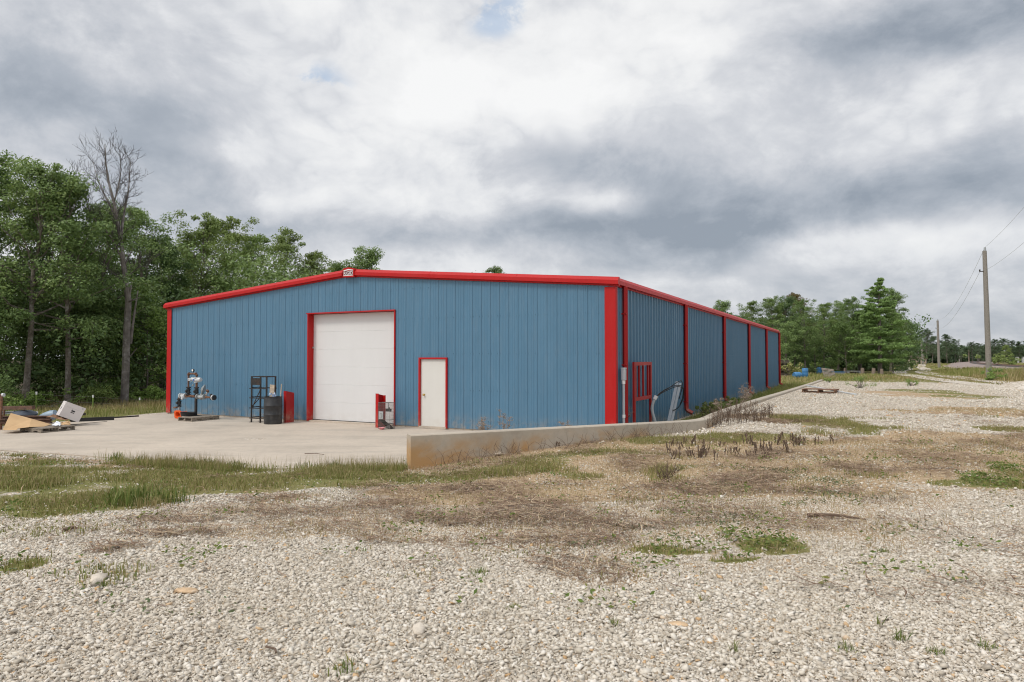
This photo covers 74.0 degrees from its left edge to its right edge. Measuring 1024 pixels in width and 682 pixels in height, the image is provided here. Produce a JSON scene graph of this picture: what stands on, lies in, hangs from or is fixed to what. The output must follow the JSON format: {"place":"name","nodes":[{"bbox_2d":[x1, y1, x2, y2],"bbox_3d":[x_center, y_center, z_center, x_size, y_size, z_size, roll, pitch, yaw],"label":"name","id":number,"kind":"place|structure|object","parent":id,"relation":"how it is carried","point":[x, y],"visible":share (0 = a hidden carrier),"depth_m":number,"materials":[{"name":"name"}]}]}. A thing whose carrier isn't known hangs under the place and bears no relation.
{"place":"outdoors","nodes":[
{"label":"outdoors","id":0,"kind":"place"},
{"bbox_2d":[0,441,1023,681],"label":"gravel","id":1,"kind":"structure","parent":0,"point":[1004,634],"depth_m":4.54,"materials":[{"name":"gravel"}]},
{"bbox_2d":[90,573,107,586],"bbox_3d":[-3.167,1.815,5.176,0.113,0.058,0.245,0,-2,-16],"label":"rock","id":2,"kind":"object","parent":1,"relation":"on","point":[97,577],"visible":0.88,"depth_m":5.15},
{"bbox_2d":[173,587,198,593],"bbox_3d":[-2.380,1.821,4.962,0.193,0.038,0.109,0,-2,8],"label":"rock","id":3,"kind":"object","parent":1,"relation":"on","point":[187,590],"visible":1,"depth_m":4.93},
{"bbox_2d":[412,622,425,635],"bbox_3d":[-0.576,1.777,4.197,0.086,0.044,0.193,0,-2,-8],"label":"rock","id":4,"kind":"object","parent":1,"relation":"on","point":[418,628],"visible":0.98,"depth_m":4.15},
{"bbox_2d":[0,359,1023,681],"bbox_3d":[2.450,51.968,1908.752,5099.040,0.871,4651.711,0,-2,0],"label":"ground","id":5,"kind":"structure","parent":0,"point":[554,491],"depth_m":8.93,"materials":[{"name":"gravel"}]},
{"bbox_2d":[0,186,21,310],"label":"oak tree","id":6,"kind":"object","parent":5,"relation":"on","point":[10,239],"visible":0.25,"depth_m":34.46,"materials":[{"name":"green plant"}]},
{"bbox_2d":[0,291,35,403],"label":"young tree","id":7,"kind":"object","parent":5,"relation":"on","point":[4,331],"visible":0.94,"depth_m":31.76,"materials":[{"name":"green plant"}]},
{"bbox_2d":[3,390,34,410],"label":"bush","id":8,"kind":"object","parent":5,"relation":"on","point":[16,402],"visible":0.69,"depth_m":29.95,"materials":[{"name":"green plant"}]},
{"bbox_2d":[0,291,59,399],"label":"young tree","id":9,"kind":"object","parent":5,"relation":"on","point":[43,387],"visible":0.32,"depth_m":35.99,"materials":[{"name":"green plant"}]},
{"bbox_2d":[0,387,71,405],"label":"bush","id":10,"kind":"object","parent":5,"relation":"on","point":[52,400],"visible":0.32,"depth_m":32.93,"materials":[{"name":"green plant"}]},
{"bbox_2d":[1,203,79,394],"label":"oak tree","id":11,"kind":"object","parent":5,"relation":"on","point":[37,266],"visible":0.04,"depth_m":40.89,"materials":[{"name":"green plant"}]},
{"bbox_2d":[0,149,83,326],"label":"oak tree","id":12,"kind":"object","parent":5,"relation":"on","point":[3,183],"visible":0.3,"depth_m":34.35,"materials":[{"name":"green plant"}]},
{"bbox_2d":[0,302,89,398],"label":"young tree","id":13,"kind":"object","parent":5,"relation":"on","point":[21,378],"visible":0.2,"depth_m":37.06,"materials":[{"name":"green plant"}]},
{"bbox_2d":[10,391,84,407],"bbox_3d":[-22.751,2.888,33.123,2.977,0.968,2.414,1,-2,-42],"label":"bush","id":14,"kind":"object","parent":5,"relation":"on","point":[44,402],"visible":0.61,"depth_m":32.93,"materials":[{"name":"green plant"}]},
{"bbox_2d":[0,155,109,405],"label":"oak tree","id":15,"kind":"object","parent":5,"relation":"on","point":[43,187],"visible":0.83,"depth_m":33.08,"materials":[{"name":"green plant"}]},
{"bbox_2d":[0,167,138,401],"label":"oak tree","id":16,"kind":"object","parent":5,"relation":"on","point":[82,254],"visible":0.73,"depth_m":33.96,"materials":[{"name":"green plant"}]},
{"bbox_2d":[37,299,133,401],"bbox_3d":[-23.436,0.675,37.436,4.235,6.126,4.474,0,-2,-8],"label":"young tree","id":17,"kind":"object","parent":5,"relation":"on","point":[94,307],"visible":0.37,"depth_m":37.32,"materials":[{"name":"green plant"}]},
{"bbox_2d":[38,281,144,399],"bbox_3d":[-24.351,0.131,38.550,5.368,7.351,5.082,0,-2,-8],"label":"young tree","id":18,"kind":"object","parent":5,"relation":"on","point":[111,311],"visible":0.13,"depth_m":38.28,"materials":[{"name":"green plant"}]},
{"bbox_2d":[47,294,146,398],"bbox_3d":[-23.610,0.563,38.760,4.446,6.432,4.697,-1,-2,23],"label":"young tree","id":19,"kind":"object","parent":5,"relation":"on","point":[116,354],"visible":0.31,"depth_m":37.94,"materials":[{"name":"green plant"}]},
{"bbox_2d":[81,384,118,404],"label":"bush","id":20,"kind":"object","parent":5,"relation":"on","point":[98,392],"visible":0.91,"depth_m":34.58,"materials":[{"name":"green plant"}]},
{"bbox_2d":[37,197,164,390],"bbox_3d":[-23.408,-2.274,39.078,6.476,12.065,6.637,-1,-2,25],"label":"oak tree","id":21,"kind":"object","parent":5,"relation":"on","point":[111,257],"visible":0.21,"depth_m":39.01,"materials":[{"name":"green plant"}]},
{"bbox_2d":[0,257,209,400],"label":"dense woods","id":22,"kind":"object","parent":5,"relation":"on","point":[34,374],"visible":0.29,"depth_m":37.97,"materials":[{"name":"green plant"}]},
{"bbox_2d":[66,126,162,403],"bbox_3d":[-21.558,-4.018,36.409,5.719,15.476,5.007,0,-2,0],"label":"dead tree","id":23,"kind":"object","parent":5,"relation":"on","point":[128,326],"visible":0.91,"depth_m":36.00,"materials":[{"name":"grey plant"}]},
{"bbox_2d":[80,203,151,392],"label":"oak tree","id":24,"kind":"object","parent":5,"relation":"on","point":[131,261],"visible":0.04,"depth_m":46.83,"materials":[{"name":"green plant"}]},
{"bbox_2d":[85,477,170,510],"bbox_3d":[-4.813,1.897,8.657,1.142,0.380,1.065,0,-2,-11],"label":"grass tuft","id":25,"kind":"object","parent":5,"relation":"on","point":[130,497],"visible":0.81,"depth_m":8.54,"materials":[{"name":"green plant"}]},
{"bbox_2d":[98,285,166,395],"bbox_3d":[-21.389,0.334,40.441,5.145,7.045,4.870,0,-2,-4],"label":"young tree","id":26,"kind":"object","parent":5,"relation":"on","point":[162,328],"visible":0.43,"depth_m":39.76,"materials":[{"name":"green plant"}]},
{"bbox_2d":[113,383,163,401],"bbox_3d":[-20.362,2.940,37.748,3.531,1.148,2.706,1,-2,-24],"label":"bush","id":27,"kind":"object","parent":5,"relation":"on","point":[142,393],"visible":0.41,"depth_m":37.58,"materials":[{"name":"green plant"}]},
{"bbox_2d":[94,205,185,392],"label":"oak tree","id":28,"kind":"object","parent":5,"relation":"on","point":[141,240],"visible":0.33,"depth_m":44.01,"materials":[{"name":"green plant"}]},
{"bbox_2d":[121,492,179,509],"bbox_3d":[-4.402,1.943,8.233,0.574,0.223,0.788,-1,-2,32],"label":"dry grass tuft","id":29,"kind":"object","parent":5,"relation":"on","point":[154,503],"visible":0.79,"depth_m":8.31,"materials":[{"name":"plant"}]},
{"bbox_2d":[109,483,200,503],"bbox_3d":[-4.629,1.952,8.661,1.280,0.296,0.769,1,-2,-25],"label":"grass tuft","id":30,"kind":"object","parent":5,"relation":"on","point":[174,493],"visible":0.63,"depth_m":8.76,"materials":[{"name":"green plant"}]},
{"bbox_2d":[149,386,165,402],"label":"bush","id":31,"kind":"object","parent":5,"relation":"on","point":[158,394],"visible":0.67,"depth_m":36.62,"materials":[{"name":"green plant"}]},
{"bbox_2d":[131,232,198,391],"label":"oak tree","id":32,"kind":"object","parent":5,"relation":"on","point":[186,265],"visible":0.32,"depth_m":45.83,"materials":[{"name":"green plant"}]},
{"bbox_2d":[151,240,207,357],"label":"oak tree","id":33,"kind":"object","parent":5,"relation":"on","point":[190,262],"visible":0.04,"depth_m":55.96,"materials":[{"name":"green plant"}]},
{"bbox_2d":[164,209,239,300],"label":"hickory tree","id":34,"kind":"object","parent":5,"relation":"on","point":[212,225],"visible":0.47,"depth_m":49.88,"materials":[{"name":"green plant"}]},
{"bbox_2d":[183,216,269,294],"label":"hickory tree","id":35,"kind":"object","parent":5,"relation":"on","point":[227,227],"visible":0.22,"depth_m":57.13,"materials":[{"name":"green plant"}]},
{"bbox_2d":[0,413,467,469],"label":"concrete apron","id":36,"kind":"object","parent":5,"relation":"on","point":[164,435],"visible":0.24,"depth_m":17.80,"materials":[{"name":"concrete"}]},
{"bbox_2d":[3,415,51,419],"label":"steel beam","id":37,"kind":"structure","parent":36,"relation":"on","point":[33,417],"depth_m":21.37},
{"bbox_2d":[48,414,67,419],"bbox_3d":[-14.312,2.424,21.547,0.653,0.144,1.131,1,-2,-23],"label":"torn cardboard","id":38,"kind":"object","parent":37,"relation":"on","point":[58,417],"visible":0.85,"depth_m":21.44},
{"bbox_2d":[56,401,85,421],"bbox_3d":[-14.205,2.267,21.881,0.725,0.690,0.841,1,-2,-39],"label":"carton","id":39,"kind":"object","parent":38,"relation":"on","point":[70,411],"visible":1,"depth_m":21.58,"materials":[{"name":"white cardboard"}]},
{"bbox_2d":[20,425,74,432],"bbox_3d":[-13.800,2.604,20.198,0.950,0.130,1.026,-1,-2,23],"label":"wooden pallet","id":40,"kind":"object","parent":36,"relation":"on","point":[48,428],"visible":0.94,"depth_m":19.97,"materials":[{"name":"brown wood"}]},
{"bbox_2d":[3,413,50,429],"bbox_3d":[-14.515,2.368,20.016,1.286,0.409,1.258,0,-2,0],"label":"cardboard sheet","id":41,"kind":"object","parent":40,"relation":"on","point":[14,422],"visible":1,"depth_m":20.14,"materials":[{"name":"cardboard"}]},
{"bbox_2d":[70,416,113,421],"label":"edge beam","id":42,"kind":"structure","parent":36,"relation":"on","point":[96,419],"depth_m":23.40,"materials":[{"name":"black metal"}]},
{"bbox_2d":[178,415,219,421],"bbox_3d":[-10.946,2.697,23.761,0.731,0.130,1.120,-1,-2,27],"label":"wooden pallet","id":43,"kind":"object","parent":36,"relation":"on","point":[195,418],"visible":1,"depth_m":23.53,"materials":[{"name":"brown wood"}]},
{"bbox_2d":[173,369,216,415],"bbox_3d":[-11.252,1.816,24.098,2.097,1.651,0.297,-1,-2,27],"label":"pipe manifold","id":44,"kind":"object","parent":43,"relation":"on","point":[196,395],"visible":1,"depth_m":24.01,"materials":[{"name":"metal"}]},
{"bbox_2d":[249,376,276,422],"bbox_3d":[-8.407,1.965,22.970,0.850,1.556,0.480,-1,-2,27],"label":"steel rack","id":45,"kind":"object","parent":36,"relation":"on","point":[256,381],"visible":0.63,"depth_m":22.85,"materials":[{"name":"metal"}]},
{"bbox_2d":[263,396,282,424],"bbox_3d":[-7.882,2.276,22.414,0.598,0.902,0.598,0,-2,0],"label":"barrel","id":46,"kind":"object","parent":36,"relation":"on","point":[273,407],"visible":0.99,"depth_m":22.17,"materials":[{"name":"black metal"}]},
{"bbox_2d":[283,391,293,422],"bbox_3d":[-7.527,2.211,22.913,0.115,1.060,0.360,-1,-2,27],"label":"channel guard","id":47,"kind":"object","parent":36,"relation":"on","point":[288,414],"visible":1,"depth_m":22.83,"materials":[{"name":"red metal"}]},
{"bbox_2d":[375,394,385,427],"bbox_3d":[-4.117,2.168,21.280,0.115,1.060,0.360,-1,-2,27],"label":"channel guard","id":48,"kind":"object","parent":36,"relation":"on","point":[380,398],"visible":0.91,"depth_m":21.15,"materials":[{"name":"red metal"}]},
{"bbox_2d":[378,402,394,428],"bbox_3d":[-3.860,2.285,20.797,0.449,0.809,0.300,-1,-2,27],"label":"wire cage","id":49,"kind":"object","parent":36,"relation":"on","point":[385,422],"visible":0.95,"depth_m":20.77,"materials":[{"name":"metal"}]},
{"bbox_2d":[213,233,289,286],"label":"oak tree","id":50,"kind":"object","parent":5,"relation":"on","point":[259,239],"visible":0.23,"depth_m":60.02,"materials":[{"name":"green plant"}]},
{"bbox_2d":[226,226,327,280],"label":"hickory tree","id":51,"kind":"object","parent":5,"relation":"on","point":[283,243],"visible":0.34,"depth_m":66.20,"materials":[{"name":"green plant"}]},
{"bbox_2d":[107,239,475,385],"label":"dense woods","id":52,"kind":"object","parent":5,"relation":"on","point":[245,272],"visible":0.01,"depth_m":49.82,"materials":[{"name":"plant"}]},
{"bbox_2d":[288,250,334,278],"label":"oak tree","id":53,"kind":"object","parent":5,"relation":"on","point":[310,255],"visible":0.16,"depth_m":67.77,"materials":[{"name":"green plant"}]},
{"bbox_2d":[326,259,351,271],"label":"oak tree","id":54,"kind":"object","parent":5,"relation":"on","point":[337,266],"visible":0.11,"depth_m":80.12,"materials":[{"name":"green plant"}]},
{"bbox_2d":[323,653,364,676],"bbox_3d":[-0.880,1.738,3.647,0.232,0.092,0.189,0,-2,13],"label":"grass tuft","id":55,"kind":"object","parent":5,"relation":"on","point":[342,663],"visible":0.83,"depth_m":3.64,"materials":[{"name":"green plant"}]},
{"bbox_2d":[346,245,384,269],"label":"oak tree","id":56,"kind":"object","parent":5,"relation":"on","point":[368,261],"visible":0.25,"depth_m":81.30,"materials":[{"name":"green plant"}]},
{"bbox_2d":[163,267,782,430],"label":"metal building","id":57,"kind":"structure","parent":5,"relation":"on","point":[447,350],"depth_m":21.83,"materials":[{"name":"metal"}]},
{"bbox_2d":[312,312,393,423],"bbox_3d":[-5.248,0.900,22.582,3.635,3.662,0.100,-1,-2,27],"label":"overhead door","id":58,"kind":"structure","parent":57,"relation":"in","point":[354,352],"depth_m":22.63,"materials":[{"name":"white metal"}]},
{"bbox_2d":[419,359,445,428],"bbox_3d":[-2.410,1.621,20.861,0.990,2.121,0.167,-1,-2,27],"label":"walk door","id":59,"kind":"structure","parent":57,"relation":"in","point":[432,370],"depth_m":20.86,"materials":[{"name":"white metal"}]},
{"bbox_2d":[621,368,626,422],"bbox_3d":[3.026,1.671,18.368,0.123,1.900,0.145,-1,-2,28],"label":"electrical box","id":60,"kind":"object","parent":57,"relation":"attached to","point":[623,374],"visible":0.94,"depth_m":18.34,"materials":[{"name":"grey plastic"}]},
{"bbox_2d":[0,430,1013,615],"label":"ground cover","id":61,"kind":"object","parent":5,"relation":"on","point":[678,536],"visible":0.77,"depth_m":7.55,"materials":[{"name":"plant"}]},
{"bbox_2d":[0,435,1023,611],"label":"weeds","id":62,"kind":"object","parent":5,"relation":"on","point":[980,474],"visible":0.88,"depth_m":6.95,"materials":[{"name":"green plant"}]},
{"bbox_2d":[0,411,1023,608],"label":"straw","id":63,"kind":"object","parent":5,"relation":"on","point":[470,519],"visible":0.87,"depth_m":7.95,"materials":[{"name":"plant"}]},
{"bbox_2d":[0,363,1023,584],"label":"dry grass","id":64,"kind":"structure","parent":5,"relation":"on","point":[1015,375],"depth_m":10.98,"materials":[{"name":"plant"}]},
{"bbox_2d":[0,363,1023,588],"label":"grass","id":65,"kind":"structure","parent":5,"relation":"on","point":[952,372],"depth_m":11.50,"materials":[{"name":"plant"}]},
{"bbox_2d":[0,405,1023,553],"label":"stone chips","id":66,"kind":"object","parent":5,"relation":"on","point":[888,440],"visible":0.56,"depth_m":12.25,"materials":[{"name":"gravel"}]},
{"bbox_2d":[426,423,687,465],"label":"dead vines","id":67,"kind":"object","parent":5,"relation":"on","point":[553,444],"visible":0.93,"depth_m":14.38,"materials":[{"name":"plant"}]},
{"bbox_2d":[407,379,822,468],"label":"retaining wall","id":68,"kind":"structure","parent":5,"relation":"on","point":[431,446],"depth_m":14.34,"materials":[{"name":"concrete"}]},
{"bbox_2d":[632,362,651,422],"bbox_3d":[3.766,1.613,19.588,0.060,2.020,1.720,-1,-2,27],"label":"gate frame","id":69,"kind":"object","parent":5,"relation":"on","point":[634,382],"visible":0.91,"depth_m":19.35,"materials":[{"name":"red metal"}]},
{"bbox_2d":[649,458,682,482],"bbox_3d":[2.244,1.887,9.905,0.518,0.374,0.445,1,-2,-43],"label":"dry bush","id":70,"kind":"object","parent":5,"relation":"on","point":[663,472],"visible":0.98,"depth_m":9.91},
{"bbox_2d":[651,380,683,421],"bbox_3d":[4.711,1.902,20.517,1.410,1.421,0.484,1,-2,-29],"label":"conduit stub","id":71,"kind":"object","parent":5,"relation":"on","point":[655,397],"visible":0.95,"depth_m":20.31,"materials":[{"name":"grey plastic"}]},
{"bbox_2d":[667,381,680,420],"bbox_3d":[4.966,1.953,20.867,0.146,1.414,0.856,-1,-2,37],"label":"metal channel","id":72,"kind":"object","parent":5,"relation":"on","point":[670,417],"visible":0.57,"depth_m":20.89,"materials":[{"name":"grey metal"}]},
{"bbox_2d":[695,401,724,416],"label":"bush","id":73,"kind":"object","parent":5,"relation":"on","point":[705,407],"depth_m":25.00,"materials":[{"name":"green plant"}]},
{"bbox_2d":[713,300,732,314],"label":"oak tree","id":74,"kind":"object","parent":5,"relation":"on","point":[723,305],"visible":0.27,"depth_m":91.59,"materials":[{"name":"green plant"}]},
{"bbox_2d":[701,398,773,427],"bbox_3d":[6.569,2.114,19.784,2.116,1.044,6.776,0,-2,15],"label":"dry thicket","id":75,"kind":"object","parent":5,"relation":"on","point":[753,412],"visible":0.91,"depth_m":18.18,"materials":[{"name":"plant"}]},
{"bbox_2d":[736,300,771,327],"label":"oak tree","id":76,"kind":"object","parent":5,"relation":"on","point":[748,313],"visible":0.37,"depth_m":83.76,"materials":[{"name":"green plant"}]},
{"bbox_2d":[758,296,792,344],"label":"oak tree","id":77,"kind":"object","parent":5,"relation":"on","point":[770,303],"visible":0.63,"depth_m":83.47,"materials":[{"name":"green plant"}]},
{"bbox_2d":[767,295,808,363],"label":"oak tree","id":78,"kind":"object","parent":5,"relation":"on","point":[787,308],"visible":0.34,"depth_m":89.52,"materials":[{"name":"green plant"}]},
{"bbox_2d":[774,320,809,372],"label":"young tree","id":79,"kind":"object","parent":5,"relation":"on","point":[786,330],"visible":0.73,"depth_m":77.73,"materials":[{"name":"green plant"}]},
{"bbox_2d":[781,362,803,375],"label":"bush","id":80,"kind":"object","parent":5,"relation":"on","point":[790,366],"visible":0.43,"depth_m":71.41,"materials":[{"name":"green plant"}]},
{"bbox_2d":[780,322,817,372],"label":"young tree","id":81,"kind":"object","parent":5,"relation":"on","point":[798,341],"visible":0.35,"depth_m":80.40,"materials":[{"name":"green plant"}]},
{"bbox_2d":[780,292,819,363],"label":"hickory tree","id":82,"kind":"object","parent":5,"relation":"on","point":[792,294],"visible":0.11,"depth_m":94.48,"materials":[{"name":"green plant"}]},
{"bbox_2d":[781,299,823,367],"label":"hickory tree","id":83,"kind":"object","parent":5,"relation":"on","point":[798,318],"visible":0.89,"depth_m":78.84,"materials":[{"name":"green plant"}]},
{"bbox_2d":[798,327,834,372],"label":"young tree","id":84,"kind":"object","parent":5,"relation":"on","point":[829,361],"visible":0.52,"depth_m":81.64,"materials":[{"name":"green plant"}]},
{"bbox_2d":[802,388,838,392],"bbox_3d":[14.323,2.299,31.551,1.434,0.162,1.000,-1,-2,36],"label":"wooden pallet","id":85,"kind":"object","parent":5,"relation":"on","point":[820,390],"visible":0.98,"depth_m":31.48,"materials":[{"name":"brown wood"}]},
{"bbox_2d":[803,302,841,370],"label":"oak tree","id":86,"kind":"object","parent":5,"relation":"on","point":[824,310],"visible":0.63,"depth_m":83.76,"materials":[{"name":"green plant"}]},
{"bbox_2d":[725,311,932,370],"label":"dense woods","id":87,"kind":"object","parent":5,"relation":"on","point":[869,366],"visible":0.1,"depth_m":94.97,"materials":[{"name":"green plant"}]},
{"bbox_2d":[821,300,849,369],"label":"oak tree","id":88,"kind":"object","parent":5,"relation":"on","point":[839,310],"visible":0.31,"depth_m":87.82,"materials":[{"name":"green plant"}]},
{"bbox_2d":[807,513,865,519],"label":"fallen branch","id":89,"kind":"object","parent":5,"relation":"on","point":[829,514],"visible":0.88,"depth_m":7.26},
{"bbox_2d":[820,320,865,372],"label":"young tree","id":90,"kind":"object","parent":5,"relation":"on","point":[840,325],"visible":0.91,"depth_m":80.95,"materials":[{"name":"green plant"}]},
{"bbox_2d":[829,296,867,372],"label":"hickory tree","id":91,"kind":"object","parent":5,"relation":"on","point":[850,304],"visible":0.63,"depth_m":83.87,"materials":[{"name":"green plant"}]},
{"bbox_2d":[836,310,884,372],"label":"pine tree","id":92,"kind":"object","parent":5,"relation":"on","point":[864,361],"visible":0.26,"depth_m":83.38,"materials":[{"name":"green plant"}]},
{"bbox_2d":[845,277,916,373],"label":"pine tree","id":93,"kind":"object","parent":5,"relation":"on","point":[872,314],"visible":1,"depth_m":77.49,"materials":[{"name":"green plant"}]},
{"bbox_2d":[865,287,916,371],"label":"tree","id":94,"kind":"object","parent":5,"relation":"on","point":[893,293],"visible":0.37,"depth_m":91.08,"materials":[{"name":"green plant"}]},
{"bbox_2d":[877,314,922,371],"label":"young tree","id":95,"kind":"object","parent":5,"relation":"on","point":[892,319],"visible":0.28,"depth_m":83.13,"materials":[{"name":"green plant"}]},
{"bbox_2d":[920,328,936,363],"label":"oak tree","id":96,"kind":"object","parent":5,"relation":"on","point":[927,337],"visible":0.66,"depth_m":224.01,"materials":[{"name":"green plant"}]},
{"bbox_2d":[936,319,940,367],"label":"utility pole","id":97,"kind":"object","parent":5,"relation":"on","point":[938,352],"visible":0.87,"depth_m":137.87,"materials":[{"name":"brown wood"}]},
{"bbox_2d":[936,334,958,363],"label":"hickory tree","id":98,"kind":"object","parent":5,"relation":"on","point":[945,344],"visible":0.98,"depth_m":234.54,"materials":[{"name":"green plant"}]},
{"bbox_2d":[914,341,1023,362],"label":"woods","id":99,"kind":"object","parent":5,"relation":"on","point":[949,359],"visible":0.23,"depth_m":265.75,"materials":[{"name":"plant"}]},
{"bbox_2d":[945,361,1023,368],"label":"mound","id":100,"kind":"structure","parent":5,"relation":"on","point":[969,364],"depth_m":142.12,"materials":[{"name":"gravel"}]},
{"bbox_2d":[979,247,991,375],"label":"utility pole","id":101,"kind":"object","parent":5,"relation":"on","point":[988,361],"visible":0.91,"depth_m":52.63,"materials":[{"name":"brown wood"}]},
{"bbox_2d":[962,354,1021,364],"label":"bush","id":102,"kind":"object","parent":5,"relation":"on","point":[996,359],"visible":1,"depth_m":127.45,"materials":[{"name":"green plant"}]},
{"bbox_2d":[981,367,1007,379],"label":"bush","id":103,"kind":"object","parent":5,"relation":"on","point":[990,375],"visible":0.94,"depth_m":48.61,"materials":[{"name":"green plant"}]},
{"bbox_2d":[989,381,1023,389],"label":"gravel mound","id":104,"kind":"object","parent":5,"relation":"on","point":[1016,385],"visible":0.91,"depth_m":36.07,"materials":[{"name":"gravel"}]},
{"bbox_2d":[0,378,1023,462],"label":"gravel","id":105,"kind":"structure","parent":0,"point":[841,384],"depth_m":23.17,"materials":[{"name":"gravel"}]},
{"bbox_2d":[0,0,1023,358],"label":"sky","id":106,"kind":"structure","parent":0,"point":[702,152],"materials":[{"name":"grey"}]},
{"bbox_2d":[892,364,1010,385],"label":"road","id":107,"kind":"structure","parent":0,"point":[941,379],"depth_m":54.48,"materials":[{"name":"gravel"}]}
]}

